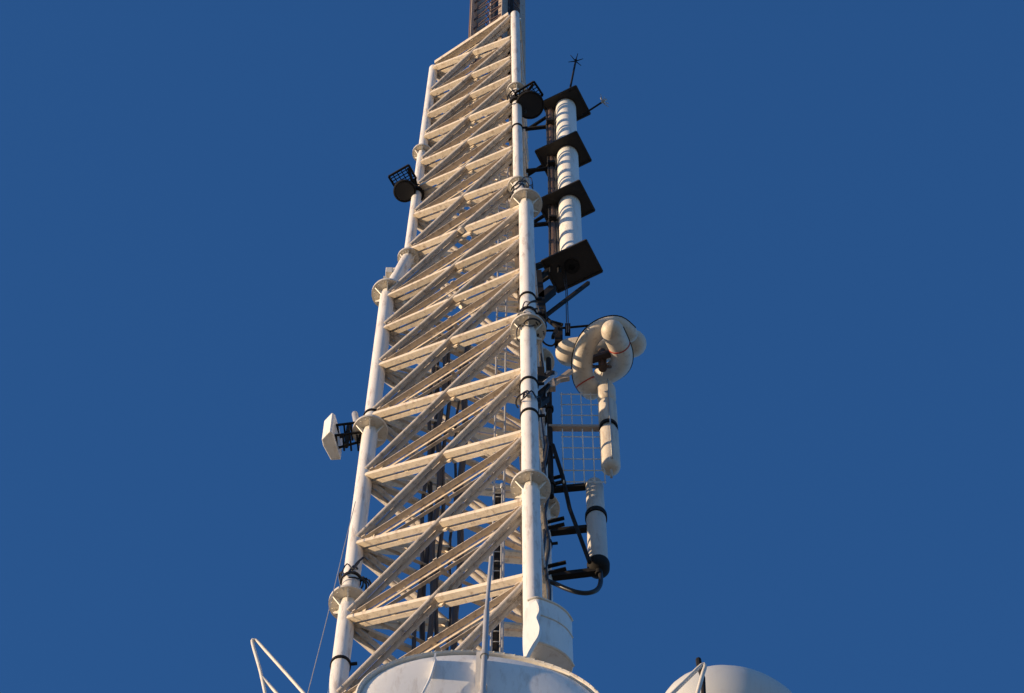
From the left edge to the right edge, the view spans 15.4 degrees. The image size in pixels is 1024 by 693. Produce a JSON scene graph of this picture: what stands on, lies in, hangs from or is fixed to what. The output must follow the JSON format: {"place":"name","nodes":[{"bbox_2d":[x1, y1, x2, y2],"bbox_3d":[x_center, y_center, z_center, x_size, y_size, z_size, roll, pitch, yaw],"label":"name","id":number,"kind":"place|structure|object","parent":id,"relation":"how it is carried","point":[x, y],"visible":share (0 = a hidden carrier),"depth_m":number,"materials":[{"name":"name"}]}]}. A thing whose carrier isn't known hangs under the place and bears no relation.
{"place":"outdoors","nodes":[
{"label":"outdoors","id":0,"kind":"place"},
{"bbox_2d":[0,0,1023,692],"label":"sky","id":1,"kind":"structure","parent":0,"point":[808,216],"materials":[{"name":"blue"}]},
{"bbox_3d":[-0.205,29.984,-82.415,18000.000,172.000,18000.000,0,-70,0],"label":"ground","id":2,"kind":"structure","parent":0,"visible":0},
{"bbox_3d":[-0.567,13.652,23.061,5.000,37.404,5.000,0,-70,0],"label":"concrete shaft","id":3,"kind":"object","parent":2,"relation":"on","visible":0},
{"bbox_2d":[328,11,559,692],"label":"lattice tower","id":4,"kind":"structure","parent":3,"relation":"on","point":[446,199],"depth_m":57.62,"materials":[{"name":"white metal"}]},
{"bbox_2d":[251,638,304,692],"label":"outrigger frame","id":5,"kind":"object","parent":4,"relation":"attached to","point":[264,680],"visible":1,"depth_m":48.96,"materials":[{"name":"beige paint"}]},
{"bbox_2d":[307,501,355,692],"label":"thin wire","id":6,"kind":"object","parent":4,"relation":"attached to","point":[331,600],"visible":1,"depth_m":50.75,"materials":[{"name":"metal"}]},
{"bbox_2d":[322,411,361,459],"bbox_3d":[-2.502,1.222,57.872,0.721,1.714,0.469,0,-70,0],"label":"panel antenna","id":7,"kind":"object","parent":4,"relation":"attached to","point":[333,439],"visible":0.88,"depth_m":57.23,"materials":[{"name":"white paint"}]},
{"bbox_2d":[338,557,371,590],"bbox_3d":[-2.153,3.211,52.172,0.481,0.658,0.464,0,-70,0],"label":"cable coil","id":8,"kind":"object","parent":4,"relation":"attached to","point":[350,571],"visible":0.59,"depth_m":52.04,"materials":[{"name":"black rubber"}]},
{"bbox_2d":[383,267,394,277],"bbox_3d":[-2.053,-1.225,64.242,0.235,0.700,0.160,0,-70,0],"label":"junction box","id":9,"kind":"object","parent":4,"relation":"attached to","point":[389,271],"visible":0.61,"depth_m":64.15,"materials":[{"name":"beige paint"}]},
{"bbox_2d":[388,164,423,201],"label":"floodlight","id":10,"kind":"object","parent":4,"relation":"attached to","point":[404,189],"visible":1,"depth_m":68.19,"materials":[{"name":"black paint"}]},
{"bbox_2d":[411,357,435,650],"bbox_3d":[-1.294,3.847,51.261,0.116,22.302,0.116,0,-70,0],"label":"feeder cable","id":11,"kind":"object","parent":4,"relation":"attached to","point":[422,554],"visible":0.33,"depth_m":54.86,"materials":[{"name":"black rubber"}]},
{"bbox_2d":[419,323,443,653],"bbox_3d":[-1.216,3.685,52.001,0.136,23.802,0.136,0,-70,0],"label":"feeder cable","id":12,"kind":"object","parent":4,"relation":"attached to","point":[426,561],"visible":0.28,"depth_m":55.14,"materials":[{"name":"black rubber"}]},
{"bbox_2d":[425,354,447,651],"bbox_3d":[-1.113,3.801,51.245,0.136,22.302,0.136,0,-70,0],"label":"feeder cable","id":13,"kind":"object","parent":4,"relation":"attached to","point":[432,543],"visible":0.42,"depth_m":54.97,"materials":[{"name":"black rubber"}]},
{"bbox_2d":[434,323,452,650],"bbox_3d":[-1.034,3.639,51.984,0.116,23.802,0.116,0,-70,0],"label":"feeder cable","id":14,"kind":"object","parent":4,"relation":"attached to","point":[436,625],"visible":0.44,"depth_m":55.41,"materials":[{"name":"black rubber"}]},
{"bbox_2d":[445,367,461,649],"bbox_3d":[-0.880,4.085,51.347,0.100,22.302,0.100,0,-70,0],"label":"feeder cable","id":15,"kind":"object","parent":4,"relation":"attached to","point":[455,476],"visible":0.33,"depth_m":55.06,"materials":[{"name":"black rubber"}]},
{"bbox_2d":[450,323,472,649],"bbox_3d":[-0.761,3.688,52.000,0.156,23.803,0.156,0,-70,0],"label":"feeder cable","id":16,"kind":"object","parent":4,"relation":"attached to","point":[460,540],"visible":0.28,"depth_m":54.78,"materials":[{"name":"black rubber"}]},
{"bbox_2d":[355,649,598,692],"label":"dish","id":17,"kind":"object","parent":4,"relation":"attached to","point":[451,671],"visible":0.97,"depth_m":42.04,"materials":[{"name":"beige paint"}]},
{"bbox_2d":[478,555,492,692],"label":"lightning rod","id":18,"kind":"object","parent":17,"relation":"attached to","point":[484,654],"visible":1,"depth_m":42.53,"materials":[{"name":"metal"}]},
{"bbox_2d":[468,0,525,99],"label":"square mast","id":19,"kind":"object","parent":4,"relation":"on","point":[478,14],"visible":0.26,"depth_m":78.95,"materials":[{"name":"brown metal"}]},
{"bbox_2d":[499,483,503,651],"bbox_3d":[-0.150,4.083,47.270,0.055,12.544,0.055,-21,-71,8],"label":"ladder","id":20,"kind":"object","parent":4,"relation":"attached to","point":[501,554],"visible":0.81,"depth_m":50.50,"materials":[{"name":"metal"}]},
{"bbox_2d":[511,176,532,194],"bbox_3d":[0.168,-2.641,63.983,0.386,0.864,0.382,0,-70,0],"label":"cable coil","id":21,"kind":"object","parent":4,"relation":"attached to","point":[513,188],"visible":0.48,"depth_m":63.88,"materials":[{"name":"black rubber"}]},
{"bbox_2d":[509,81,543,118],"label":"floodlight","id":22,"kind":"object","parent":4,"relation":"attached to","point":[532,101],"visible":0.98,"depth_m":69.31,"materials":[{"name":"black paint"}]},
{"bbox_2d":[515,390,541,411],"bbox_3d":[0.253,0.789,53.947,0.343,0.636,0.401,-37,-74,13],"label":"cable coil","id":23,"kind":"object","parent":4,"relation":"attached to","point":[527,392],"visible":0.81,"depth_m":53.83,"materials":[{"name":"black rubber"}]},
{"bbox_2d":[516,300,546,341],"bbox_3d":[0.292,-0.339,57.109,0.475,1.200,0.481,0,-70,0],"label":"cable coil","id":24,"kind":"object","parent":4,"relation":"attached to","point":[538,308],"visible":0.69,"depth_m":57.04,"materials":[{"name":"black rubber"}]},
{"bbox_2d":[527,367,557,407],"bbox_3d":[0.337,0.606,55.392,0.344,3.373,1.047,-25,-72,9],"label":"clamp cluster","id":25,"kind":"object","parent":4,"relation":"attached to","point":[542,376],"visible":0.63,"depth_m":55.85,"materials":[{"name":"black paint"}]},
{"bbox_2d":[539,343,546,554],"bbox_3d":[0.445,2.265,55.204,0.126,15.204,0.126,0,-70,0],"label":"feeder cable","id":26,"kind":"object","parent":4,"relation":"attached to","point":[541,363],"visible":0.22,"depth_m":57.34,"materials":[{"name":"black rubber"}]},
{"bbox_2d":[542,435,551,600],"bbox_3d":[0.487,2.915,52.248,0.106,9.204,0.106,0,-70,0],"label":"feeder cable","id":27,"kind":"object","parent":4,"relation":"attached to","point":[546,524],"visible":0.57,"depth_m":53.13,"materials":[{"name":"black rubber"}]},
{"bbox_2d":[523,596,574,672],"bbox_3d":[0.423,3.578,45.741,0.695,1.733,0.394,35,-74,-12],"label":"curved housing","id":28,"kind":"object","parent":4,"relation":"attached to","point":[548,637],"visible":0.92,"depth_m":45.62,"materials":[{"name":"beige paint"}]},
{"bbox_2d":[545,357,554,498],"bbox_3d":[0.522,1.429,59.863,0.140,5.980,0.578,19,-71,-6],"label":"standoff pipe","id":29,"kind":"object","parent":4,"relation":"attached to","point":[549,409],"visible":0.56,"depth_m":59.34,"materials":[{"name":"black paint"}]},
{"bbox_2d":[549,378,620,483],"bbox_3d":[1.123,1.356,59.441,1.096,4.145,0.324,0,-70,0],"label":"grid antenna","id":30,"kind":"object","parent":29,"relation":"attached to","point":[606,427],"visible":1,"depth_m":59.44,"materials":[{"name":"metal"}]},
{"bbox_2d":[525,53,608,338],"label":"stacked plate antenna","id":31,"kind":"object","parent":4,"relation":"attached to","point":[571,259],"visible":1,"depth_m":66.89,"materials":[{"name":"black paint"}]},
{"bbox_2d":[547,443,609,595],"bbox_3d":[0.895,2.772,56.720,1.006,4.592,0.677,27,-72,-9],"label":"tube antenna","id":32,"kind":"object","parent":4,"relation":"attached to","point":[596,553],"visible":0.89,"depth_m":56.52,"materials":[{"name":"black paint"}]},
{"bbox_2d":[542,315,646,399],"bbox_3d":[1.363,0.132,61.791,1.604,3.940,1.140,-30,-73,10],"label":"ring antenna","id":33,"kind":"object","parent":4,"relation":"attached to","point":[613,346],"visible":0.93,"depth_m":61.34,"materials":[{"name":"beige paint"}]},
{"bbox_2d":[666,657,791,692],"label":"dish","id":34,"kind":"object","parent":4,"relation":"attached to","point":[701,677],"visible":1,"depth_m":40.08,"materials":[{"name":"beige paint"}]},
{"bbox_2d":[490,167,508,652],"bbox_3d":[-0.190,2.112,55.682,0.184,31.800,0.082,0,-70,0],"label":"climbing ladder","id":35,"kind":"object","parent":3,"relation":"on","point":[494,639],"visible":0.39,"depth_m":55.27,"materials":[{"name":"metal"}]}
]}

